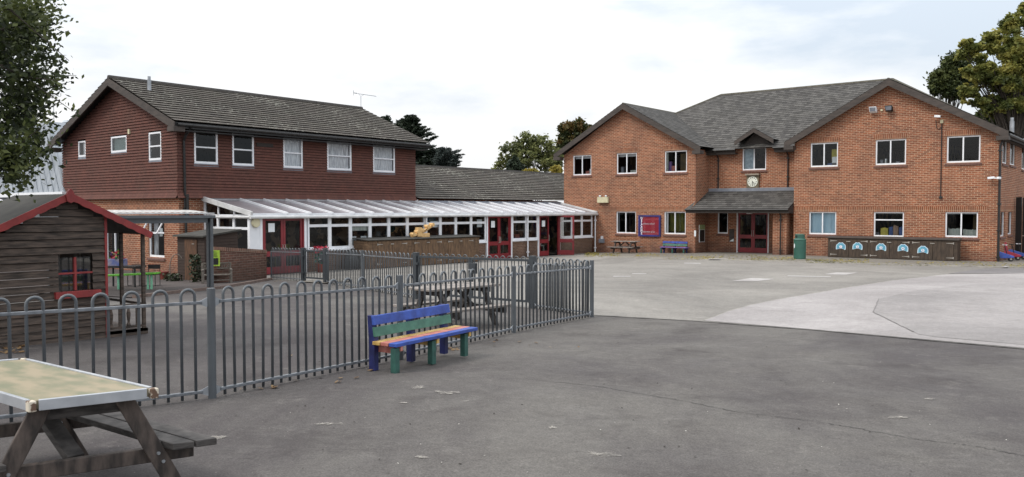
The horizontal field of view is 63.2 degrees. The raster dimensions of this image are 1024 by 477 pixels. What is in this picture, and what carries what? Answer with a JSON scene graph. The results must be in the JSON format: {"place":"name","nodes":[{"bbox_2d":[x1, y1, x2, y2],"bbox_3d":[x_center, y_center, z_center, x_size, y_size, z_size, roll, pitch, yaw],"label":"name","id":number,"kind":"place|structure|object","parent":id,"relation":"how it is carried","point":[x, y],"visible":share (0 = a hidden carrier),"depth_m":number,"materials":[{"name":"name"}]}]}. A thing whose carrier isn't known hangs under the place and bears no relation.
{"place":"outdoors","nodes":[
{"label":"outdoors","id":0,"kind":"place"},
{"bbox_2d":[0,268,258,296],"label":"patio","id":1,"kind":"structure","parent":0,"point":[164,285],"depth_m":23.77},
{"bbox_2d":[108,265,145,286],"bbox_3d":[-10.618,1.029,22.681,1.032,0.578,0.638,0,2,11],"label":"black table","id":2,"kind":"object","parent":1,"relation":"on","point":[134,267],"visible":0.6,"depth_m":22.53,"materials":[{"name":"paint"}]},
{"bbox_2d":[108,250,127,265],"bbox_3d":[-10.782,0.526,22.735,0.508,0.436,0.406,1,2,24],"label":"planter box","id":3,"kind":"object","parent":2,"relation":"on","point":[113,260],"visible":0.77,"depth_m":22.61,"materials":[{"name":"blue plastic"}]},
{"bbox_2d":[47,210,215,287],"bbox_3d":[-9.685,0.330,20.977,2.635,2.102,3.300,2,3,39],"label":"canopy","id":4,"kind":"object","parent":1,"relation":"on","point":[140,219],"visible":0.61,"depth_m":20.93,"materials":[{"name":"white metal"}]},
{"bbox_2d":[108,272,159,288],"bbox_3d":[-9.832,1.093,21.551,1.375,0.446,0.240,0,2,0],"label":"green bench","id":5,"kind":"object","parent":1,"relation":"on","point":[147,274],"visible":0.77,"depth_m":21.52,"materials":[{"name":"paint"}]},
{"bbox_2d":[162,273,182,280],"bbox_3d":[-10.446,1.204,25.615,0.548,0.285,0.461,2,3,39],"label":"shrub","id":6,"kind":"object","parent":1,"relation":"on","point":[168,276],"visible":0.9,"depth_m":25.57,"materials":[{"name":"green plant"}]},
{"bbox_2d":[187,254,201,281],"bbox_3d":[-9.486,0.905,24.942,0.345,0.902,0.386,2,3,39],"label":"shrub","id":7,"kind":"object","parent":1,"relation":"on","point":[195,269],"visible":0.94,"depth_m":24.89,"materials":[{"name":"green plant"}]},
{"bbox_2d":[132,278,272,297],"bbox_3d":[-7.816,1.283,22.264,0.406,0.308,7.585,0,2,7],"label":"patio edging","id":8,"kind":"object","parent":1,"relation":"on","point":[215,287],"visible":0.66,"depth_m":21.68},
{"bbox_2d":[172,229,241,279],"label":"garden shed","id":9,"kind":"structure","parent":1,"relation":"on","point":[192,243],"depth_m":26.09,"materials":[{"name":"brown wood"}]},
{"bbox_2d":[184,239,197,279],"bbox_3d":[-10.009,0.672,25.954,0.581,1.277,0.022,1,2,32],"label":"door","id":10,"kind":"structure","parent":9,"relation":"in","point":[190,245],"depth_m":25.99,"materials":[{"name":"brown wood"}]},
{"bbox_2d":[201,262,232,283],"bbox_3d":[-8.624,1.005,24.321,0.839,0.595,0.360,-1,2,-25],"label":"garden bench","id":11,"kind":"object","parent":1,"relation":"on","point":[229,273],"visible":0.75,"depth_m":24.31,"materials":[{"name":"brown wood"}]},
{"bbox_2d":[148,264,159,285],"bbox_3d":[-10.061,1.025,23.250,0.342,0.578,0.342,0,2,0],"label":"metal chair","id":12,"kind":"object","parent":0,"point":[153,266],"visible":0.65,"depth_m":23.39,"materials":[{"name":"black paint"}]},
{"bbox_2d":[0,217,1023,476],"bbox_3d":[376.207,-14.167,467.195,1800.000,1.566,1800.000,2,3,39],"label":"ground","id":13,"kind":"structure","parent":0,"point":[532,385],"depth_m":7.36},
{"bbox_2d":[0,0,83,202],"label":"oak tree","id":14,"kind":"object","parent":13,"relation":"on","point":[23,31],"visible":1,"depth_m":9.33,"materials":[{"name":"green plant"}]},
{"bbox_2d":[0,107,128,252],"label":"zinc building","id":15,"kind":"structure","parent":13,"relation":"on","point":[42,188],"depth_m":36.04,"materials":[{"name":"white metal"}]},
{"bbox_2d":[0,189,152,347],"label":"playhouse","id":16,"kind":"object","parent":13,"relation":"on","point":[66,249],"visible":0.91,"depth_m":11.23,"materials":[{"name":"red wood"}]},
{"bbox_2d":[54,257,100,298],"bbox_3d":[-5.908,0.527,11.313,0.100,0.547,0.597,2,3,39],"label":"window","id":17,"kind":"structure","parent":16,"relation":"in","point":[81,293],"depth_m":11.30,"materials":[{"name":"red wood"}]},
{"bbox_2d":[0,358,216,476],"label":"picnic table","id":18,"kind":"object","parent":13,"relation":"on","point":[58,404],"visible":1,"depth_m":4.71,"materials":[{"name":"wood"}]},
{"bbox_2d":[47,75,431,273],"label":"tile hung house","id":19,"kind":"structure","parent":13,"relation":"on","point":[153,145],"depth_m":32.20,"materials":[{"name":"tile"}]},
{"bbox_2d":[78,141,86,158],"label":"window","id":20,"kind":"structure","parent":19,"relation":"in","point":[80,156],"depth_m":33.44,"materials":[{"name":"white plastic"}]},
{"bbox_2d":[107,233,116,258],"bbox_3d":[-15.247,0.348,32.036,1.337,1.390,0.066,2,3,39],"label":"patio door","id":21,"kind":"structure","parent":19,"relation":"in","point":[115,234],"depth_m":32.39,"materials":[{"name":"white plastic"}]},
{"bbox_2d":[111,135,127,154],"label":"window","id":22,"kind":"structure","parent":19,"relation":"in","point":[117,151],"depth_m":31.49,"materials":[{"name":"white plastic"}]},
{"bbox_2d":[149,131,161,161],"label":"window","id":23,"kind":"structure","parent":19,"relation":"in","point":[150,159],"depth_m":29.80,"materials":[{"name":"white plastic"}]},
{"bbox_2d":[147,223,164,260],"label":"window","id":24,"kind":"structure","parent":19,"relation":"in","point":[150,224],"depth_m":30.21,"materials":[{"name":"white plastic"}]},
{"bbox_2d":[193,130,218,166],"bbox_3d":[-10.934,-3.197,29.695,0.090,1.265,0.961,2,3,39],"label":"window","id":25,"kind":"structure","parent":19,"relation":"in","point":[216,136],"depth_m":29.72,"materials":[{"name":"white plastic"}]},
{"bbox_2d":[231,133,254,168],"bbox_3d":[-9.989,-3.238,30.869,0.090,1.265,0.949,2,3,39],"label":"window","id":26,"kind":"structure","parent":19,"relation":"in","point":[252,139],"depth_m":30.89,"materials":[{"name":"white plastic"}]},
{"bbox_2d":[282,137,302,170],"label":"window","id":27,"kind":"structure","parent":19,"relation":"in","point":[301,142],"depth_m":32.66,"materials":[{"name":"white plastic"}]},
{"bbox_2d":[326,141,351,172],"bbox_3d":[-7.153,-3.360,34.390,0.090,1.265,1.306,2,3,39],"label":"window","id":28,"kind":"structure","parent":19,"relation":"in","point":[331,169],"depth_m":34.42,"materials":[{"name":"white plastic"}]},
{"bbox_2d":[372,145,394,174],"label":"window","id":29,"kind":"structure","parent":19,"relation":"in","point":[374,171],"depth_m":36.36,"materials":[{"name":"white plastic"}]},
{"bbox_2d":[0,280,578,388],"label":"brown leaves","id":30,"kind":"object","parent":13,"relation":"on","point":[272,386],"visible":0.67,"depth_m":10.32,"materials":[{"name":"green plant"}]},
{"bbox_2d":[0,260,593,421],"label":"railing fence","id":31,"kind":"object","parent":13,"relation":"on","point":[212,389],"visible":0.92,"depth_m":8.43,"materials":[{"name":"metal"}]},
{"bbox_2d":[326,249,412,296],"bbox_3d":[-3.706,0.801,21.104,0.093,1.143,6.497,-1,2,-30],"label":"railing fence","id":32,"kind":"object","parent":13,"relation":"on","point":[362,255],"visible":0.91,"depth_m":21.20,"materials":[{"name":"metal"}]},
{"bbox_2d":[201,197,597,273],"bbox_3d":[-2.984,-0.223,37.089,3.286,3.083,21.780,2,3,39],"label":"conservatory","id":33,"kind":"object","parent":13,"relation":"on","point":[311,224],"visible":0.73,"depth_m":34.70,"materials":[{"name":"white plastic"}]},
{"bbox_2d":[263,219,283,273],"bbox_3d":[-8.222,0.260,28.689,0.107,1.925,0.818,2,3,39],"label":"door","id":34,"kind":"structure","parent":33,"relation":"in","point":[271,226],"depth_m":28.69,"materials":[{"name":"red paint"}]},
{"bbox_2d":[283,218,302,272],"bbox_3d":[-7.709,0.237,29.339,0.106,1.925,0.818,2,3,38],"label":"door","id":35,"kind":"structure","parent":33,"relation":"in","point":[300,219],"depth_m":29.24,"materials":[{"name":"red paint"}]},
{"bbox_2d":[307,218,329,249],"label":"window","id":36,"kind":"structure","parent":33,"relation":"in","point":[327,225],"depth_m":30.20,"materials":[{"name":"white plastic"}]},
{"bbox_2d":[330,218,350,248],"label":"window","id":37,"kind":"structure","parent":33,"relation":"in","point":[349,219],"depth_m":31.07,"materials":[{"name":"white plastic"}]},
{"bbox_2d":[351,218,369,247],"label":"window","id":38,"kind":"structure","parent":33,"relation":"in","point":[364,224],"depth_m":31.81,"materials":[{"name":"white plastic"}]},
{"bbox_2d":[370,218,388,236],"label":"window","id":39,"kind":"structure","parent":33,"relation":"in","point":[387,219],"depth_m":32.58,"materials":[{"name":"white plastic"}]},
{"bbox_2d":[389,217,407,236],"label":"window","id":40,"kind":"structure","parent":33,"relation":"in","point":[406,222],"depth_m":33.64,"materials":[{"name":"white plastic"}]},
{"bbox_2d":[425,217,440,234],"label":"window","id":41,"kind":"structure","parent":33,"relation":"in","point":[438,223],"depth_m":35.26,"materials":[{"name":"white plastic"}]},
{"bbox_2d":[441,217,455,234],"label":"window","id":42,"kind":"structure","parent":33,"relation":"in","point":[454,222],"depth_m":35.91,"materials":[{"name":"white plastic"}]},
{"bbox_2d":[456,217,470,234],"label":"window","id":43,"kind":"structure","parent":33,"relation":"in","point":[469,222],"depth_m":36.69,"materials":[{"name":"white plastic"}]},
{"bbox_2d":[471,217,485,241],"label":"window","id":44,"kind":"structure","parent":33,"relation":"in","point":[479,222],"depth_m":37.56,"materials":[{"name":"white plastic"}]},
{"bbox_2d":[489,216,499,257],"bbox_3d":[-0.840,-0.044,38.196,0.107,1.975,0.792,2,3,39],"label":"door","id":45,"kind":"structure","parent":33,"relation":"in","point":[497,242],"depth_m":38.38,"materials":[{"name":"red paint"}]},
{"bbox_2d":[499,216,509,257],"bbox_3d":[-0.343,-0.065,38.824,0.106,1.975,0.791,2,3,38],"label":"door","id":46,"kind":"structure","parent":33,"relation":"in","point":[506,255],"depth_m":38.92,"materials":[{"name":"red paint"}]},
{"bbox_2d":[512,216,526,239],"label":"window","id":47,"kind":"structure","parent":33,"relation":"in","point":[512,216],"depth_m":39.67,"materials":[{"name":"white plastic"}]},
{"bbox_2d":[526,216,537,239],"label":"window","id":48,"kind":"structure","parent":33,"relation":"in","point":[536,221],"depth_m":40.71,"materials":[{"name":"white plastic"}]},
{"bbox_2d":[540,216,548,255],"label":"door","id":49,"kind":"structure","parent":33,"relation":"in","point":[542,253],"depth_m":41.52,"materials":[{"name":"red paint"}]},
{"bbox_2d":[558,215,573,254],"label":"door","id":50,"kind":"structure","parent":33,"relation":"in","point":[560,252],"depth_m":42.20,"materials":[{"name":"red paint"}]},
{"bbox_2d":[561,217,571,237],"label":"window","id":51,"kind":"structure","parent":33,"relation":"in","point":[570,220],"depth_m":43.14,"materials":[{"name":"white plastic"}]},
{"bbox_2d":[393,114,439,165],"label":"conifer","id":52,"kind":"object","parent":13,"relation":"on","point":[411,124],"visible":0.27,"depth_m":59.33,"materials":[{"name":"green plant"}]},
{"bbox_2d":[367,304,477,373],"bbox_3d":[-0.998,1.117,9.563,0.424,0.600,1.500,1,2,33],"label":"bench","id":53,"kind":"object","parent":13,"relation":"on","point":[409,340],"visible":1,"depth_m":9.41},
{"bbox_2d":[432,147,464,166],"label":"cedar","id":54,"kind":"object","parent":13,"relation":"on","point":[446,156],"visible":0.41,"depth_m":55.45,"materials":[{"name":"green plant"}]},
{"bbox_2d":[393,282,510,326],"bbox_3d":[-0.930,1.075,13.395,1.332,0.640,1.480,2,3,45],"label":"picnic table","id":55,"kind":"object","parent":13,"relation":"on","point":[453,299],"visible":0.41,"depth_m":13.36,"materials":[{"name":"grey wood"}]},
{"bbox_2d":[415,165,563,203],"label":"wing","id":56,"kind":"structure","parent":13,"relation":"on","point":[440,184],"depth_m":44.74,"materials":[{"name":"tile"}]},
{"bbox_2d":[506,155,527,170],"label":"conifer","id":57,"kind":"object","parent":13,"relation":"on","point":[514,163],"visible":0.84,"depth_m":57.69,"materials":[{"name":"green plant"}]},
{"bbox_2d":[491,130,563,200],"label":"broadleaf tree","id":58,"kind":"object","parent":13,"relation":"on","point":[531,149],"visible":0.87,"depth_m":65.24,"materials":[{"name":"green plant"}]},
{"bbox_2d":[521,165,563,200],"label":"yellow shrub","id":59,"kind":"object","parent":13,"relation":"on","point":[556,169],"visible":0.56,"depth_m":55.75,"materials":[{"name":"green plant"}]},
{"bbox_2d":[534,257,589,315],"bbox_3d":[0.900,0.859,15.369,0.041,1.022,1.766,-1,2,-33],"label":"railing fence","id":60,"kind":"object","parent":13,"relation":"on","point":[540,263],"visible":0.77,"depth_m":15.41,"materials":[{"name":"metal"}]},
{"bbox_2d":[555,116,591,160],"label":"broadleaf tree","id":61,"kind":"object","parent":13,"relation":"on","point":[569,131],"visible":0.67,"depth_m":71.41,"materials":[{"name":"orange plant"}]},
{"bbox_2d":[267,252,1023,348],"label":"yard","id":62,"kind":"structure","parent":13,"relation":"on","point":[682,289],"depth_m":23.66,"materials":[{"name":"concrete"}]},
{"bbox_2d":[213,247,266,282],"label":"garden wall","id":63,"kind":"structure","parent":62,"relation":"on","point":[248,264],"depth_m":25.41,"materials":[{"name":"brick"}]},
{"bbox_2d":[213,250,219,265],"bbox_3d":[-8.585,0.571,24.147,0.206,0.458,0.025,0,2,-14],"label":"lime notice","id":64,"kind":"object","parent":63,"relation":"attached to","point":[216,253],"visible":0.8,"depth_m":24.14,"materials":[{"name":"green paint"}]},
{"bbox_2d":[270,247,300,280],"bbox_3d":[-6.982,0.799,25.758,0.049,1.076,2.151,-2,3,-42],"label":"railing fence","id":65,"kind":"object","parent":62,"relation":"on","point":[272,265],"visible":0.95,"depth_m":25.84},
{"bbox_2d":[301,248,327,283],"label":"single gate","id":66,"kind":"structure","parent":62,"relation":"on","point":[323,257],"depth_m":24.33,"materials":[{"name":"metal"}]},
{"bbox_2d":[312,246,329,272],"bbox_3d":[-6.771,0.731,29.638,0.546,0.952,0.565,2,3,39],"label":"flower tub","id":67,"kind":"object","parent":62,"relation":"on","point":[317,247],"visible":0.23,"depth_m":29.54,"materials":[{"name":"ceramic"}]},
{"bbox_2d":[344,248,359,269],"bbox_3d":[-5.944,0.757,31.021,0.600,0.780,0.600,2,3,39],"label":"covered barrow","id":68,"kind":"object","parent":62,"relation":"on","point":[351,249],"visible":0.52,"depth_m":30.81,"materials":[{"name":"black paint"}]},
{"bbox_2d":[352,234,480,268],"bbox_3d":[-3.689,0.482,33.626,0.991,1.150,6.328,2,3,39],"label":"storage cupboard","id":69,"kind":"object","parent":62,"relation":"on","point":[460,244],"visible":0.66,"depth_m":33.14,"materials":[{"name":"wood"}]},
{"bbox_2d":[409,223,434,236],"bbox_3d":[-3.622,-0.289,33.666,0.210,0.668,1.260,2,3,39],"label":"wooden toy","id":70,"kind":"object","parent":69,"relation":"on","point":[419,231],"visible":0.85,"depth_m":33.53,"materials":[{"name":"yellow wood"}]},
{"bbox_2d":[412,252,536,308],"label":"railing fence","id":71,"kind":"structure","parent":62,"relation":"on","point":[417,264],"depth_m":17.08,"materials":[{"name":"metal"}]},
{"bbox_2d":[594,256,1023,267],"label":"kerb","id":72,"kind":"structure","parent":62,"relation":"on","point":[817,262],"depth_m":32.58,"materials":[{"name":"concrete"}]},
{"bbox_2d":[603,315,1015,347],"bbox_3d":[4.368,1.369,12.455,7.526,0.154,0.524,2,3,43],"label":"tarmac seam","id":73,"kind":"object","parent":62,"relation":"on","point":[825,330],"visible":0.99,"depth_m":12.34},
{"bbox_2d":[705,273,1023,347],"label":"road patch","id":74,"kind":"object","parent":62,"relation":"on","point":[849,309],"visible":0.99,"depth_m":15.60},
{"bbox_2d":[874,283,1023,343],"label":"resurfaced patch","id":75,"kind":"object","parent":62,"relation":"on","point":[988,312],"visible":1,"depth_m":15.02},
{"bbox_2d":[543,380,1019,454],"bbox_3d":[1.963,1.437,6.949,4.772,0.106,0.181,2,3,43],"label":"tarmac crack","id":76,"kind":"object","parent":13,"relation":"on","point":[810,420],"visible":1,"depth_m":6.54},
{"bbox_2d":[553,78,1023,261],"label":"brick building","id":77,"kind":"structure","parent":13,"relation":"on","point":[788,144],"depth_m":39.86,"materials":[{"name":"brown brick"}]},
{"bbox_2d":[572,155,591,177],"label":"window","id":78,"kind":"structure","parent":77,"relation":"in","point":[590,175],"depth_m":45.64,"materials":[{"name":"white plastic"}]},
{"bbox_2d":[597,195,608,202],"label":"twin light box","id":79,"kind":"object","parent":77,"relation":"attached to","point":[600,199],"visible":1,"depth_m":44.51,"materials":[{"name":"beige plastic"}]},
{"bbox_2d":[615,211,636,235],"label":"window","id":80,"kind":"structure","parent":77,"relation":"in","point":[632,233],"depth_m":43.87,"materials":[{"name":"white plastic"}]},
{"bbox_2d":[615,153,637,175],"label":"window","id":81,"kind":"structure","parent":77,"relation":"in","point":[632,173],"depth_m":43.74,"materials":[{"name":"white plastic"}]},
{"bbox_2d":[638,215,660,236],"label":"welcome sign","id":82,"kind":"object","parent":77,"relation":"attached to","point":[649,225],"visible":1,"depth_m":42.87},
{"bbox_2d":[663,212,686,236],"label":"window","id":83,"kind":"structure","parent":77,"relation":"in","point":[665,212],"depth_m":42.05,"materials":[{"name":"white plastic"}]},
{"bbox_2d":[663,150,687,174],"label":"window","id":84,"kind":"structure","parent":77,"relation":"in","point":[666,172],"depth_m":41.96,"materials":[{"name":"white plastic"}]},
{"bbox_2d":[669,153,685,170],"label":"window clutter","id":85,"kind":"object","parent":77,"relation":"attached to","point":[682,163],"depth_m":42.01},
{"bbox_2d":[699,225,704,241],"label":"wall panel","id":86,"kind":"structure","parent":77,"relation":"attached to","point":[701,233],"depth_m":41.84,"materials":[{"name":"white plastic"}]},
{"bbox_2d":[716,213,728,235],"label":"window","id":87,"kind":"structure","parent":77,"relation":"in","point":[719,233],"depth_m":42.05,"materials":[{"name":"glass"}]},
{"bbox_2d":[738,213,752,252],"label":"door","id":88,"kind":"structure","parent":77,"relation":"in","point":[740,249],"depth_m":41.35,"materials":[{"name":"red paint"}]},
{"bbox_2d":[745,173,759,187],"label":"wall clock","id":89,"kind":"object","parent":77,"relation":"attached to","point":[752,180],"depth_m":40.82,"materials":[{"name":"white paint"}]},
{"bbox_2d":[741,148,766,172],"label":"window","id":90,"kind":"structure","parent":77,"relation":"in","point":[764,169],"depth_m":40.91,"materials":[{"name":"white plastic"}]},
{"bbox_2d":[753,213,767,252],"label":"door","id":91,"kind":"structure","parent":77,"relation":"in","point":[755,250],"depth_m":40.86,"materials":[{"name":"red paint"}]},
{"bbox_2d":[807,212,836,236],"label":"window","id":92,"kind":"structure","parent":77,"relation":"in","point":[828,234],"depth_m":37.47,"materials":[{"name":"white plastic"}]},
{"bbox_2d":[809,142,838,169],"bbox_3d":[13.999,-3.695,37.317,1.334,1.193,0.150,2,3,39],"label":"window","id":93,"kind":"structure","parent":77,"relation":"in","point":[823,166],"depth_m":37.32,"materials":[{"name":"white plastic"}]},
{"bbox_2d":[875,225,902,235],"bbox_3d":[16.325,-0.341,35.984,1.131,0.481,0.160,2,3,39],"label":"row of books","id":94,"kind":"object","parent":77,"relation":"in","point":[895,230],"visible":0.77,"depth_m":35.84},
{"bbox_2d":[874,212,903,236],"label":"window","id":95,"kind":"structure","parent":77,"relation":"in","point":[875,219],"depth_m":35.68,"materials":[{"name":"white plastic"}]},
{"bbox_2d":[873,139,906,167],"bbox_3d":[16.182,-3.635,35.561,1.348,1.193,0.150,2,3,39],"label":"window","id":96,"kind":"structure","parent":77,"relation":"in","point":[885,165],"depth_m":35.58,"materials":[{"name":"white plastic"}]},
{"bbox_2d":[936,124,941,198],"bbox_3d":[17.614,-3.273,34.349,0.304,3.251,0.050,2,3,39],"label":"conduit","id":97,"kind":"object","parent":77,"relation":"attached to","point":[940,196],"visible":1,"depth_m":34.29,"materials":[{"name":"black paint"}]},
{"bbox_2d":[945,212,978,239],"bbox_3d":[18.327,-0.508,33.941,1.320,1.145,0.150,2,3,39],"label":"window","id":98,"kind":"structure","parent":77,"relation":"in","point":[976,237],"depth_m":33.95,"materials":[{"name":"white plastic"}]},
{"bbox_2d":[948,228,976,235],"bbox_3d":[18.524,-0.254,34.216,1.053,0.348,0.160,2,3,39],"label":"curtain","id":99,"kind":"object","parent":77,"relation":"in","point":[956,231],"visible":0.87,"depth_m":34.17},
{"bbox_2d":[945,135,981,165],"bbox_3d":[18.345,-3.574,33.821,1.344,1.193,0.150,2,3,39],"label":"window","id":100,"kind":"structure","parent":77,"relation":"in","point":[949,163],"depth_m":33.84,"materials":[{"name":"white plastic"}]},
{"bbox_2d":[923,50,974,108],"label":"broadleaf tree","id":101,"kind":"object","parent":13,"relation":"on","point":[945,79],"visible":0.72,"depth_m":59.13,"materials":[{"name":"green plant"}]},
{"bbox_2d":[953,2,1023,138],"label":"broadleaf tree","id":102,"kind":"object","parent":13,"relation":"on","point":[1000,82],"visible":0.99,"depth_m":51.29,"materials":[{"name":"green plant"}]},
{"bbox_2d":[974,93,1023,131],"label":"broadleaf tree","id":103,"kind":"object","parent":13,"relation":"on","point":[977,113],"visible":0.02,"depth_m":63.30,"materials":[{"name":"green plant"}]},
{"bbox_2d":[0,0,1023,202],"label":"sky","id":104,"kind":"structure","parent":0,"point":[481,74],"materials":[{"name":"white"}]},
{"bbox_2d":[598,252,1023,266],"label":"pavement","id":105,"kind":"structure","parent":0,"point":[738,255],"depth_m":35.31,"materials":[{"name":"concrete"}]},
{"bbox_2d":[608,241,643,253],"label":"picnic table","id":106,"kind":"object","parent":105,"relation":"on","point":[629,247],"visible":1,"depth_m":42.69,"materials":[{"name":"brown wood"}]},
{"bbox_2d":[660,241,688,252],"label":"bench","id":107,"kind":"object","parent":105,"relation":"on","point":[679,244],"visible":0.92,"depth_m":41.60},
{"bbox_2d":[793,234,805,258],"bbox_3d":[12.080,0.333,34.933,0.513,1.047,0.514,2,3,39],"label":"litter bin","id":108,"kind":"object","parent":105,"relation":"on","point":[799,246],"visible":0.99,"depth_m":34.73,"materials":[{"name":"green plastic"}]},
{"bbox_2d":[584,252,1023,265],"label":"fallen leaves","id":109,"kind":"object","parent":105,"relation":"on","point":[595,253],"visible":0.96,"depth_m":34.45,"materials":[{"name":"brown plant"}]},
{"bbox_2d":[826,235,962,260],"bbox_3d":[16.002,0.395,35.094,5.208,0.931,0.710,2,3,39],"label":"storage cupboard","id":110,"kind":"object","parent":105,"relation":"on","point":[943,249],"visible":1,"depth_m":34.70,"materials":[{"name":"brown wood"}]},
{"bbox_2d":[999,244,1013,260],"bbox_3d":[19.706,0.580,33.498,0.890,0.676,0.266,1,2,27],"label":"scooter","id":111,"kind":"object","parent":105,"relation":"on","point":[1006,255],"visible":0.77,"depth_m":33.39,"materials":[{"name":"blue plastic"}]},
{"bbox_2d":[1004,242,1020,259],"bbox_3d":[20.640,0.530,34.570,0.890,0.736,0.266,1,2,27],"label":"scooter","id":112,"kind":"object","parent":105,"relation":"on","point":[1017,256],"visible":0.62,"depth_m":34.48,"materials":[{"name":"red plastic"}]},
{"bbox_2d":[1015,197,1023,257],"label":"side gate","id":113,"kind":"structure","parent":105,"relation":"on","point":[1019,229],"depth_m":36.26,"materials":[{"name":"black paint"}]},
{"bbox_2d":[948,268,1023,273],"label":"dark patch","id":114,"kind":"object","parent":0,"point":[1002,270],"visible":1,"depth_m":27.66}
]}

